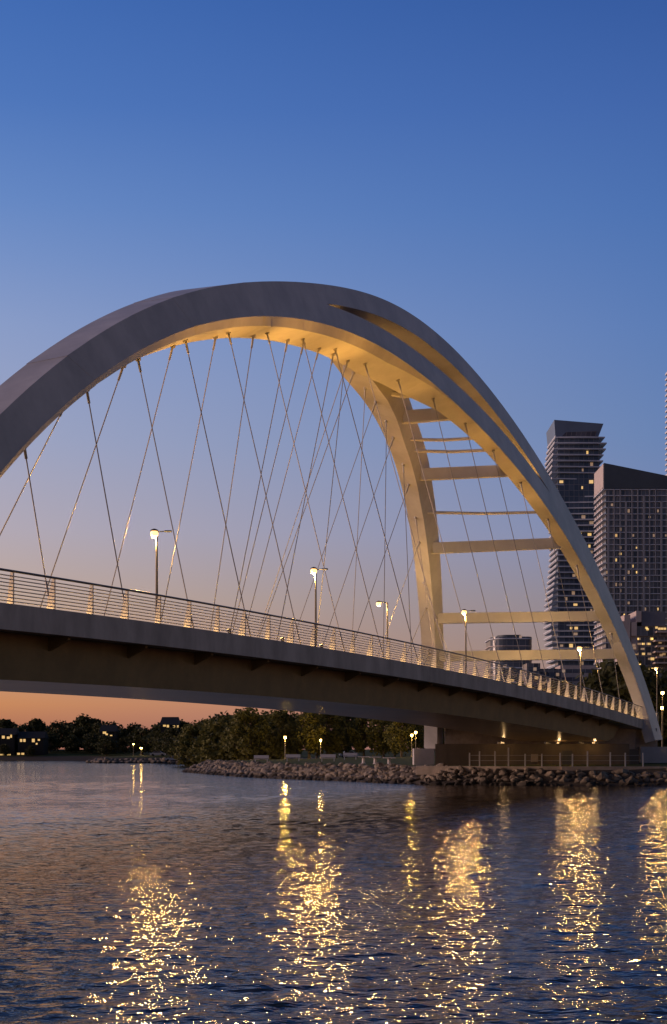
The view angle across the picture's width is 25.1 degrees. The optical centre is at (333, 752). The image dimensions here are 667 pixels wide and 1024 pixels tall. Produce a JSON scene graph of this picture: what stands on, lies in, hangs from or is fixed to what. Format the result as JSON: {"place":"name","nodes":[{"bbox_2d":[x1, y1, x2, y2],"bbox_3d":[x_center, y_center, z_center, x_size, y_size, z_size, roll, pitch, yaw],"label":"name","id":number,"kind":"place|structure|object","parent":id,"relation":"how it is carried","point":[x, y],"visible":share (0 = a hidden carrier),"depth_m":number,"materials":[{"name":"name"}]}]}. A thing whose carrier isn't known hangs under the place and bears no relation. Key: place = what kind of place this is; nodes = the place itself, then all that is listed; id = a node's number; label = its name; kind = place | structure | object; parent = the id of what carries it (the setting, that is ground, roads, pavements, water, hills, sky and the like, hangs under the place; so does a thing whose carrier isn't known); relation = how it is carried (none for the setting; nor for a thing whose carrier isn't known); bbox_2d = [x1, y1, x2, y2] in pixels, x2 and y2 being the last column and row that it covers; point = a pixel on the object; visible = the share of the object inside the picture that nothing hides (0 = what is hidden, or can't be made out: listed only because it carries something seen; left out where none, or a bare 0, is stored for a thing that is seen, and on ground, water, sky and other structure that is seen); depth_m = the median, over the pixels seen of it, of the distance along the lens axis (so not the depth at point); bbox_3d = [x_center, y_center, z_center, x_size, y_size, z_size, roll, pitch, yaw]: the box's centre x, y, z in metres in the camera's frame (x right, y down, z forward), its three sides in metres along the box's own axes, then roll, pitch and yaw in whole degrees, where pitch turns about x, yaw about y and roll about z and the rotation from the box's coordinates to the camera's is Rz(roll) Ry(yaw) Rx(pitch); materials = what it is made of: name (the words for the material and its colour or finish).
{"place":"outdoors","nodes":[
{"label":"outdoors","id":0,"kind":"place"},
{"bbox_2d":[0,760,666,1023],"bbox_3d":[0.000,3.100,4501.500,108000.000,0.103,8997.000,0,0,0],"label":"water","id":1,"kind":"structure","parent":0,"point":[151,893],"depth_m":31.36,"materials":[{"name":"blue liquid"}]},
{"bbox_2d":[0,749,666,785],"bbox_3d":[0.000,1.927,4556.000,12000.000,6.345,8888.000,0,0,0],"label":"ground","id":2,"kind":"structure","parent":0,"point":[81,754],"depth_m":188.80,"materials":[{"name":"grey stone"}]},
{"bbox_2d":[0,743,10,755],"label":"tree","id":3,"kind":"object","parent":2,"relation":"on","point":[3,748],"visible":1,"depth_m":562.21,"materials":[{"name":"green plant"}]},
{"bbox_2d":[0,718,17,727],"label":"tree","id":4,"kind":"object","parent":2,"relation":"on","point":[7,723],"visible":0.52,"depth_m":607.41,"materials":[{"name":"green plant"}]},
{"bbox_2d":[0,728,19,754],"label":"house","id":5,"kind":"structure","parent":2,"relation":"on","point":[8,736],"depth_m":566.00,"materials":[{"name":"black"}]},
{"bbox_2d":[13,725,24,731],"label":"tree","id":6,"kind":"object","parent":2,"relation":"on","point":[20,728],"visible":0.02,"depth_m":599.73,"materials":[{"name":"green plant"}]},
{"bbox_2d":[19,723,27,731],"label":"tree","id":7,"kind":"object","parent":2,"relation":"on","point":[24,725],"visible":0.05,"depth_m":639.10,"materials":[{"name":"green plant"}]},
{"bbox_2d":[24,745,35,754],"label":"tree","id":8,"kind":"object","parent":2,"relation":"on","point":[30,748],"visible":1,"depth_m":561.41,"materials":[{"name":"green plant"}]},
{"bbox_2d":[17,732,48,754],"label":"house","id":9,"kind":"structure","parent":2,"relation":"on","point":[38,741],"depth_m":566.00,"materials":[{"name":"black"}]},
{"bbox_2d":[25,718,45,731],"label":"tree","id":10,"kind":"object","parent":2,"relation":"on","point":[36,725],"visible":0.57,"depth_m":608.23,"materials":[{"name":"green plant"}]},
{"bbox_2d":[44,720,75,750],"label":"tree","id":11,"kind":"object","parent":2,"relation":"on","point":[56,730],"visible":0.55,"depth_m":598.14,"materials":[{"name":"green plant"}]},
{"bbox_2d":[60,734,83,752],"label":"tree","id":12,"kind":"object","parent":2,"relation":"on","point":[73,743],"visible":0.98,"depth_m":580.70,"materials":[{"name":"green plant"}]},
{"bbox_2d":[62,713,96,747],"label":"tree","id":13,"kind":"object","parent":2,"relation":"on","point":[82,723],"visible":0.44,"depth_m":597.58,"materials":[{"name":"green plant"}]},
{"bbox_2d":[79,732,98,753],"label":"tree","id":14,"kind":"object","parent":2,"relation":"on","point":[90,739],"visible":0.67,"depth_m":576.24,"materials":[{"name":"green plant"}]},
{"bbox_2d":[83,721,104,749],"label":"tree","id":15,"kind":"object","parent":2,"relation":"on","point":[97,727],"visible":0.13,"depth_m":589.03,"materials":[{"name":"green plant"}]},
{"bbox_2d":[90,718,104,725],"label":"tree","id":16,"kind":"object","parent":2,"relation":"on","point":[96,720],"visible":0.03,"depth_m":618.86,"materials":[{"name":"green plant"}]},
{"bbox_2d":[90,735,119,755],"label":"tree","id":17,"kind":"object","parent":2,"relation":"on","point":[106,744],"visible":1,"depth_m":558.78,"materials":[{"name":"green plant"}]},
{"bbox_2d":[99,725,118,753],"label":"house","id":18,"kind":"structure","parent":2,"relation":"on","point":[111,731],"depth_m":576.24,"materials":[{"name":"black"}]},
{"bbox_2d":[105,721,122,728],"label":"tree","id":19,"kind":"object","parent":2,"relation":"on","point":[114,723],"visible":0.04,"depth_m":619.29,"materials":[{"name":"green plant"}]},
{"bbox_2d":[117,736,132,753],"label":"tree","id":20,"kind":"object","parent":2,"relation":"on","point":[122,743],"visible":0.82,"depth_m":573.73,"materials":[{"name":"green plant"}]},
{"bbox_2d":[118,722,141,751],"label":"tree","id":21,"kind":"object","parent":2,"relation":"on","point":[127,730],"visible":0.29,"depth_m":586.91,"materials":[{"name":"green plant"}]},
{"bbox_2d":[126,725,151,754],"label":"tree","id":22,"kind":"object","parent":2,"relation":"on","point":[134,736],"visible":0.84,"depth_m":558.19,"materials":[{"name":"green plant"}]},
{"bbox_2d":[141,729,153,752],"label":"tree","id":23,"kind":"object","parent":2,"relation":"on","point":[149,731],"visible":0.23,"depth_m":558.36,"materials":[{"name":"green plant"}]},
{"bbox_2d":[142,722,159,752],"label":"tree","id":24,"kind":"object","parent":2,"relation":"on","point":[152,726],"visible":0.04,"depth_m":538.68,"materials":[{"name":"green plant"}]},
{"bbox_2d":[146,723,160,750],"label":"tree","id":25,"kind":"object","parent":2,"relation":"on","point":[153,735],"visible":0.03,"depth_m":484.77,"materials":[{"name":"green plant"}]},
{"bbox_2d":[150,725,160,750],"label":"tree","id":26,"kind":"object","parent":2,"relation":"on","point":[155,730],"visible":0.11,"depth_m":491.02,"materials":[{"name":"green plant"}]},
{"bbox_2d":[150,751,165,755],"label":"parked car","id":27,"kind":"object","parent":2,"relation":"on","point":[157,753],"visible":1,"depth_m":424.14,"materials":[{"name":"grey paint"}]},
{"bbox_2d":[160,730,170,754],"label":"tree","id":28,"kind":"object","parent":2,"relation":"on","point":[163,734],"visible":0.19,"depth_m":439.36,"materials":[{"name":"green plant"}]},
{"bbox_2d":[159,717,180,754],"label":"house","id":29,"kind":"structure","parent":2,"relation":"on","point":[167,722],"depth_m":471.17,"materials":[{"name":"black"}]},
{"bbox_2d":[158,726,189,755],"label":"tree","id":30,"kind":"object","parent":2,"relation":"on","point":[172,731],"visible":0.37,"depth_m":418.91,"materials":[{"name":"green plant"}]},
{"bbox_2d":[179,721,189,730],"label":"tree","id":31,"kind":"object","parent":2,"relation":"on","point":[182,724],"visible":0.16,"depth_m":478.40,"materials":[{"name":"green plant"}]},
{"bbox_2d":[168,720,203,765],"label":"tree","id":32,"kind":"object","parent":2,"relation":"on","point":[188,734],"visible":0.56,"depth_m":328.45,"materials":[{"name":"green plant"}]},
{"bbox_2d":[188,718,220,763],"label":"tree","id":33,"kind":"object","parent":2,"relation":"on","point":[196,745],"visible":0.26,"depth_m":298.86,"materials":[{"name":"green plant"}]},
{"bbox_2d":[198,711,233,726],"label":"tree","id":34,"kind":"object","parent":2,"relation":"on","point":[221,713],"visible":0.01,"depth_m":397.45,"materials":[{"name":"green plant"}]},
{"bbox_2d":[197,712,258,761],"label":"tree","id":35,"kind":"object","parent":2,"relation":"on","point":[216,752],"visible":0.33,"depth_m":270.56,"materials":[{"name":"green plant"}]},
{"bbox_2d":[219,707,271,759],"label":"tree","id":36,"kind":"object","parent":2,"relation":"on","point":[256,732],"visible":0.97,"depth_m":260.73,"materials":[{"name":"green plant"}]},
{"bbox_2d":[254,755,268,761],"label":"park bench","id":37,"kind":"object","parent":2,"relation":"on","point":[261,756],"visible":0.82,"depth_m":200.21,"materials":[{"name":"grey concrete"}]},
{"bbox_2d":[253,710,284,759],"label":"tree","id":38,"kind":"object","parent":2,"relation":"on","point":[270,724],"visible":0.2,"depth_m":273.72,"materials":[{"name":"green plant"}]},
{"bbox_2d":[261,710,298,758],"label":"tree","id":39,"kind":"object","parent":2,"relation":"on","point":[282,719],"visible":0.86,"depth_m":266.84,"materials":[{"name":"green plant"}]},
{"bbox_2d":[267,719,303,759],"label":"tree","id":40,"kind":"object","parent":2,"relation":"on","point":[284,756],"visible":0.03,"depth_m":309.29,"materials":[{"name":"green plant"}]},
{"bbox_2d":[286,754,299,760],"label":"park bench","id":41,"kind":"object","parent":2,"relation":"on","point":[292,755],"visible":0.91,"depth_m":205.21,"materials":[{"name":"grey concrete"}]},
{"bbox_2d":[283,718,306,758],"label":"tree","id":42,"kind":"object","parent":2,"relation":"on","point":[296,751],"visible":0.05,"depth_m":281.47,"materials":[{"name":"green plant"}]},
{"bbox_2d":[290,712,326,758],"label":"tree","id":43,"kind":"object","parent":2,"relation":"on","point":[310,733],"visible":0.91,"depth_m":260.59,"materials":[{"name":"green plant"}]},
{"bbox_2d":[320,754,335,761],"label":"park bench","id":44,"kind":"object","parent":2,"relation":"on","point":[327,755],"visible":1,"depth_m":195.21,"materials":[{"name":"grey concrete"}]},
{"bbox_2d":[307,714,350,757],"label":"tree","id":45,"kind":"object","parent":2,"relation":"on","point":[333,739],"visible":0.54,"depth_m":268.77,"materials":[{"name":"green plant"}]},
{"bbox_2d":[326,716,356,757],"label":"tree","id":46,"kind":"object","parent":2,"relation":"on","point":[349,722],"visible":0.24,"depth_m":274.14,"materials":[{"name":"green plant"}]},
{"bbox_2d":[343,753,356,759],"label":"park bench","id":47,"kind":"object","parent":2,"relation":"on","point":[349,755],"visible":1,"depth_m":210.21,"materials":[{"name":"grey concrete"}]},
{"bbox_2d":[343,724,367,757],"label":"tree","id":48,"kind":"object","parent":2,"relation":"on","point":[352,746],"visible":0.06,"depth_m":319.73,"materials":[{"name":"green plant"}]},
{"bbox_2d":[347,717,376,755],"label":"tree","id":49,"kind":"object","parent":2,"relation":"on","point":[360,739],"visible":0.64,"depth_m":267.53,"materials":[{"name":"green plant"}]},
{"bbox_2d":[86,757,666,785],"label":"rubble","id":50,"kind":"object","parent":2,"relation":"on","point":[227,768],"visible":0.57,"depth_m":176.48,"materials":[{"name":"grey stone"}]},
{"bbox_2d":[374,762,384,767],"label":"boulder","id":51,"kind":"object","parent":2,"relation":"on","point":[379,764],"visible":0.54,"depth_m":159.78,"materials":[{"name":"grey stone"}]},
{"bbox_2d":[363,719,402,756],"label":"tree","id":52,"kind":"object","parent":2,"relation":"on","point":[376,734],"visible":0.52,"depth_m":261.25,"materials":[{"name":"green plant"}]},
{"bbox_2d":[378,766,387,771],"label":"boulder","id":53,"kind":"object","parent":2,"relation":"on","point":[381,768],"visible":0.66,"depth_m":156.97,"materials":[{"name":"stone"}]},
{"bbox_2d":[383,757,394,763],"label":"picnic table","id":54,"kind":"object","parent":2,"relation":"on","point":[389,760],"visible":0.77,"depth_m":159.84,"materials":[{"name":"grey concrete"}]},
{"bbox_2d":[376,724,408,755],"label":"tree","id":55,"kind":"object","parent":2,"relation":"on","point":[392,748],"visible":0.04,"depth_m":317.30,"materials":[{"name":"green plant"}]},
{"bbox_2d":[391,777,400,781],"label":"boulder","id":56,"kind":"object","parent":2,"relation":"on","point":[394,779],"visible":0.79,"depth_m":148.47,"materials":[{"name":"stone"}]},
{"bbox_2d":[391,771,401,776],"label":"boulder","id":57,"kind":"object","parent":2,"relation":"on","point":[397,773],"visible":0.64,"depth_m":150.62,"materials":[{"name":"stone"}]},
{"bbox_2d":[382,722,417,756],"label":"tree","id":58,"kind":"object","parent":2,"relation":"on","point":[398,731],"visible":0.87,"depth_m":254.29,"materials":[{"name":"green plant"}]},
{"bbox_2d":[405,777,413,783],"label":"boulder","id":59,"kind":"object","parent":2,"relation":"on","point":[410,779],"visible":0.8,"depth_m":146.12,"materials":[{"name":"stone"}]},
{"bbox_2d":[403,724,423,750],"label":"tree","id":60,"kind":"object","parent":2,"relation":"on","point":[420,737],"visible":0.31,"depth_m":268.72,"materials":[{"name":"green plant"}]},
{"bbox_2d":[412,774,420,780],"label":"boulder","id":61,"kind":"object","parent":2,"relation":"on","point":[416,777],"visible":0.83,"depth_m":146.29,"materials":[{"name":"stone"}]},
{"bbox_2d":[413,749,433,764],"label":"arch plinth","id":62,"kind":"structure","parent":2,"relation":"on","point":[423,756],"depth_m":156.23,"materials":[{"name":"concrete"}]},
{"bbox_2d":[429,782,441,784],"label":"boulder","id":63,"kind":"object","parent":2,"relation":"on","point":[435,783],"visible":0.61,"depth_m":142.44,"materials":[{"name":"stone"}]},
{"bbox_2d":[477,777,488,783],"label":"boulder","id":64,"kind":"object","parent":2,"relation":"on","point":[481,779],"visible":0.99,"depth_m":141.25,"materials":[{"name":"grey stone"}]},
{"bbox_2d":[493,768,500,773],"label":"boulder","id":65,"kind":"object","parent":2,"relation":"on","point":[496,770],"visible":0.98,"depth_m":142.84,"materials":[{"name":"stone"}]},
{"bbox_2d":[485,635,531,684],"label":"round block","id":66,"kind":"structure","parent":2,"relation":"on","point":[505,642],"depth_m":620.01,"materials":[{"name":"grey glass"}]},
{"bbox_2d":[517,781,527,785],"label":"boulder","id":67,"kind":"object","parent":2,"relation":"on","point":[522,783],"visible":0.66,"depth_m":139.12,"materials":[{"name":"grey stone"}]},
{"bbox_2d":[522,663,539,687],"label":"building","id":68,"kind":"structure","parent":2,"relation":"on","point":[533,667],"depth_m":560.00,"materials":[{"name":"grey glass"}]},
{"bbox_2d":[529,774,538,778],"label":"boulder","id":69,"kind":"object","parent":2,"relation":"on","point":[533,776],"visible":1,"depth_m":140.55,"materials":[{"name":"stone"}]},
{"bbox_2d":[536,768,543,773],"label":"boulder","id":70,"kind":"object","parent":2,"relation":"on","point":[540,770],"visible":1,"depth_m":141.60,"materials":[{"name":"stone"}]},
{"bbox_2d":[416,766,666,774],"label":"promenade","id":71,"kind":"structure","parent":2,"relation":"on","point":[427,770],"depth_m":142.62,"materials":[{"name":"concrete"}]},
{"bbox_2d":[469,748,643,766],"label":"guard rail","id":72,"kind":"object","parent":71,"relation":"on","point":[560,755],"visible":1,"depth_m":142.70,"materials":[{"name":"silver metal"}]},
{"bbox_2d":[435,728,656,765],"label":"abutment","id":73,"kind":"object","parent":2,"relation":"on","point":[457,747],"visible":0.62,"depth_m":149.72,"materials":[{"name":"concrete"}]},
{"bbox_2d":[0,281,662,750],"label":"arch bridge","id":74,"kind":"structure","parent":73,"relation":"on","point":[388,359],"depth_m":96.71,"materials":[{"name":"paint"}]},
{"bbox_2d":[150,529,171,615],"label":"street lamp","id":75,"kind":"object","parent":74,"relation":"on","point":[154,533],"visible":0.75,"depth_m":85.95,"materials":[{"name":"grey metal"}]},
{"bbox_2d":[310,567,327,646],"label":"street lamp","id":76,"kind":"object","parent":74,"relation":"on","point":[313,570],"visible":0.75,"depth_m":105.62,"materials":[{"name":"grey metal"}]},
{"bbox_2d":[376,601,387,640],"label":"street lamp","id":77,"kind":"object","parent":74,"relation":"on","point":[378,603],"visible":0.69,"depth_m":136.77,"materials":[{"name":"grey metal"}]},
{"bbox_2d":[462,609,474,673],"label":"street lamp","id":78,"kind":"object","parent":74,"relation":"on","point":[464,611],"visible":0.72,"depth_m":134.70,"materials":[{"name":"grey metal"}]},
{"bbox_2d":[577,645,589,698],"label":"street lamp","id":79,"kind":"object","parent":74,"relation":"on","point":[579,647],"visible":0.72,"depth_m":143.95,"materials":[{"name":"grey metal"}]},
{"bbox_2d":[562,751,571,764],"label":"door","id":80,"kind":"structure","parent":73,"relation":"in","point":[563,752],"depth_m":149.24,"materials":[{"name":"brown"}]},
{"bbox_2d":[544,771,554,776],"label":"boulder","id":81,"kind":"object","parent":2,"relation":"on","point":[549,773],"visible":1,"depth_m":140.63,"materials":[{"name":"grey stone"}]},
{"bbox_2d":[540,669,560,687],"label":"building","id":82,"kind":"structure","parent":2,"relation":"on","point":[554,673],"depth_m":575.00,"materials":[{"name":"grey glass"}]},
{"bbox_2d":[547,678,570,695],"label":"tree","id":83,"kind":"object","parent":2,"relation":"on","point":[557,687],"visible":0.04,"depth_m":318.23,"materials":[{"name":"green plant"}]},
{"bbox_2d":[565,771,575,774],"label":"boulder","id":84,"kind":"object","parent":2,"relation":"on","point":[570,772],"visible":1,"depth_m":140.63,"materials":[{"name":"stone"}]},
{"bbox_2d":[543,420,606,668],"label":"wavy tower","id":85,"kind":"structure","parent":2,"relation":"on","point":[574,452],"depth_m":800.00,"materials":[{"name":"grey glass"}]},
{"bbox_2d":[563,431,596,435],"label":"crown window","id":86,"kind":"structure","parent":85,"relation":"in","point":[585,433],"depth_m":798.96,"materials":[{"name":"black glass"}]},
{"bbox_2d":[555,665,596,687],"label":"building","id":87,"kind":"structure","parent":2,"relation":"on","point":[571,672],"depth_m":590.00,"materials":[{"name":"grey glass"}]},
{"bbox_2d":[597,771,608,780],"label":"boulder","id":88,"kind":"object","parent":2,"relation":"on","point":[602,776],"visible":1,"depth_m":138.86,"materials":[{"name":"grey stone"}]},
{"bbox_2d":[564,659,655,716],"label":"tree","id":89,"kind":"object","parent":2,"relation":"on","point":[608,680],"visible":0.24,"depth_m":222.74,"materials":[{"name":"green plant"}]},
{"bbox_2d":[614,768,626,774],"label":"boulder","id":90,"kind":"object","parent":2,"relation":"on","point":[620,771],"visible":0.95,"depth_m":139.82,"materials":[{"name":"grey stone"}]},
{"bbox_2d":[583,659,660,693],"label":"tree","id":91,"kind":"object","parent":2,"relation":"on","point":[653,681],"visible":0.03,"depth_m":229.27,"materials":[{"name":"green plant"}]},
{"bbox_2d":[625,776,634,784],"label":"boulder","id":92,"kind":"object","parent":2,"relation":"on","point":[631,780],"visible":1,"depth_m":137.55,"materials":[{"name":"grey stone"}]},
{"bbox_2d":[594,463,666,668],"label":"block tower","id":93,"kind":"structure","parent":2,"relation":"on","point":[630,525],"depth_m":700.00,"materials":[{"name":"grey glass"}]},
{"bbox_2d":[615,611,666,677],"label":"building","id":94,"kind":"structure","parent":2,"relation":"on","point":[646,631],"depth_m":440.00,"materials":[{"name":"grey glass"}]},
{"bbox_2d":[627,684,666,745],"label":"tree","id":95,"kind":"object","parent":2,"relation":"on","point":[659,710],"visible":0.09,"depth_m":222.59,"materials":[{"name":"green plant"}]},
{"bbox_2d":[646,666,658,677],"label":"tree","id":96,"kind":"object","parent":2,"relation":"on","point":[649,669],"depth_m":243.49,"materials":[{"name":"green plant"}]},
{"bbox_2d":[639,747,666,762],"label":"arch plinth","id":97,"kind":"structure","parent":2,"relation":"on","point":[655,754],"depth_m":154.12,"materials":[{"name":"concrete"}]},
{"bbox_2d":[647,670,666,708],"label":"tree","id":98,"kind":"object","parent":2,"relation":"on","point":[661,682],"visible":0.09,"depth_m":235.24,"materials":[{"name":"green plant"}]},
{"bbox_2d":[653,771,661,777],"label":"boulder","id":99,"kind":"object","parent":2,"relation":"on","point":[657,774],"visible":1,"depth_m":138.82,"materials":[{"name":"grey stone"}]},
{"bbox_2d":[654,666,662,746],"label":"street lamp","id":100,"kind":"object","parent":2,"relation":"on","point":[655,668],"visible":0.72,"depth_m":207.49,"materials":[{"name":"grey metal"}]},
{"bbox_2d":[652,684,666,746],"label":"tree","id":101,"kind":"object","parent":2,"relation":"on","point":[664,689],"visible":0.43,"depth_m":224.08,"materials":[{"name":"green plant"}]},
{"bbox_2d":[660,706,662,746],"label":"park lamp","id":102,"kind":"object","parent":2,"relation":"on","point":[661,730],"visible":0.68,"depth_m":211.98,"materials":[{"name":"grey metal"}]},
{"bbox_2d":[661,691,663,724],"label":"park lamp","id":103,"kind":"object","parent":2,"relation":"on","point":[662,692],"visible":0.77,"depth_m":214.94,"materials":[{"name":"grey metal"}]},
{"bbox_2d":[665,372,666,474],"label":"edge tower","id":104,"kind":"structure","parent":2,"relation":"on","point":[666,421],"depth_m":886.19,"materials":[{"name":"grey glass"}]},
{"bbox_2d":[0,0,666,749],"label":"sky","id":105,"kind":"structure","parent":0,"point":[493,173],"materials":[{"name":"blue"}]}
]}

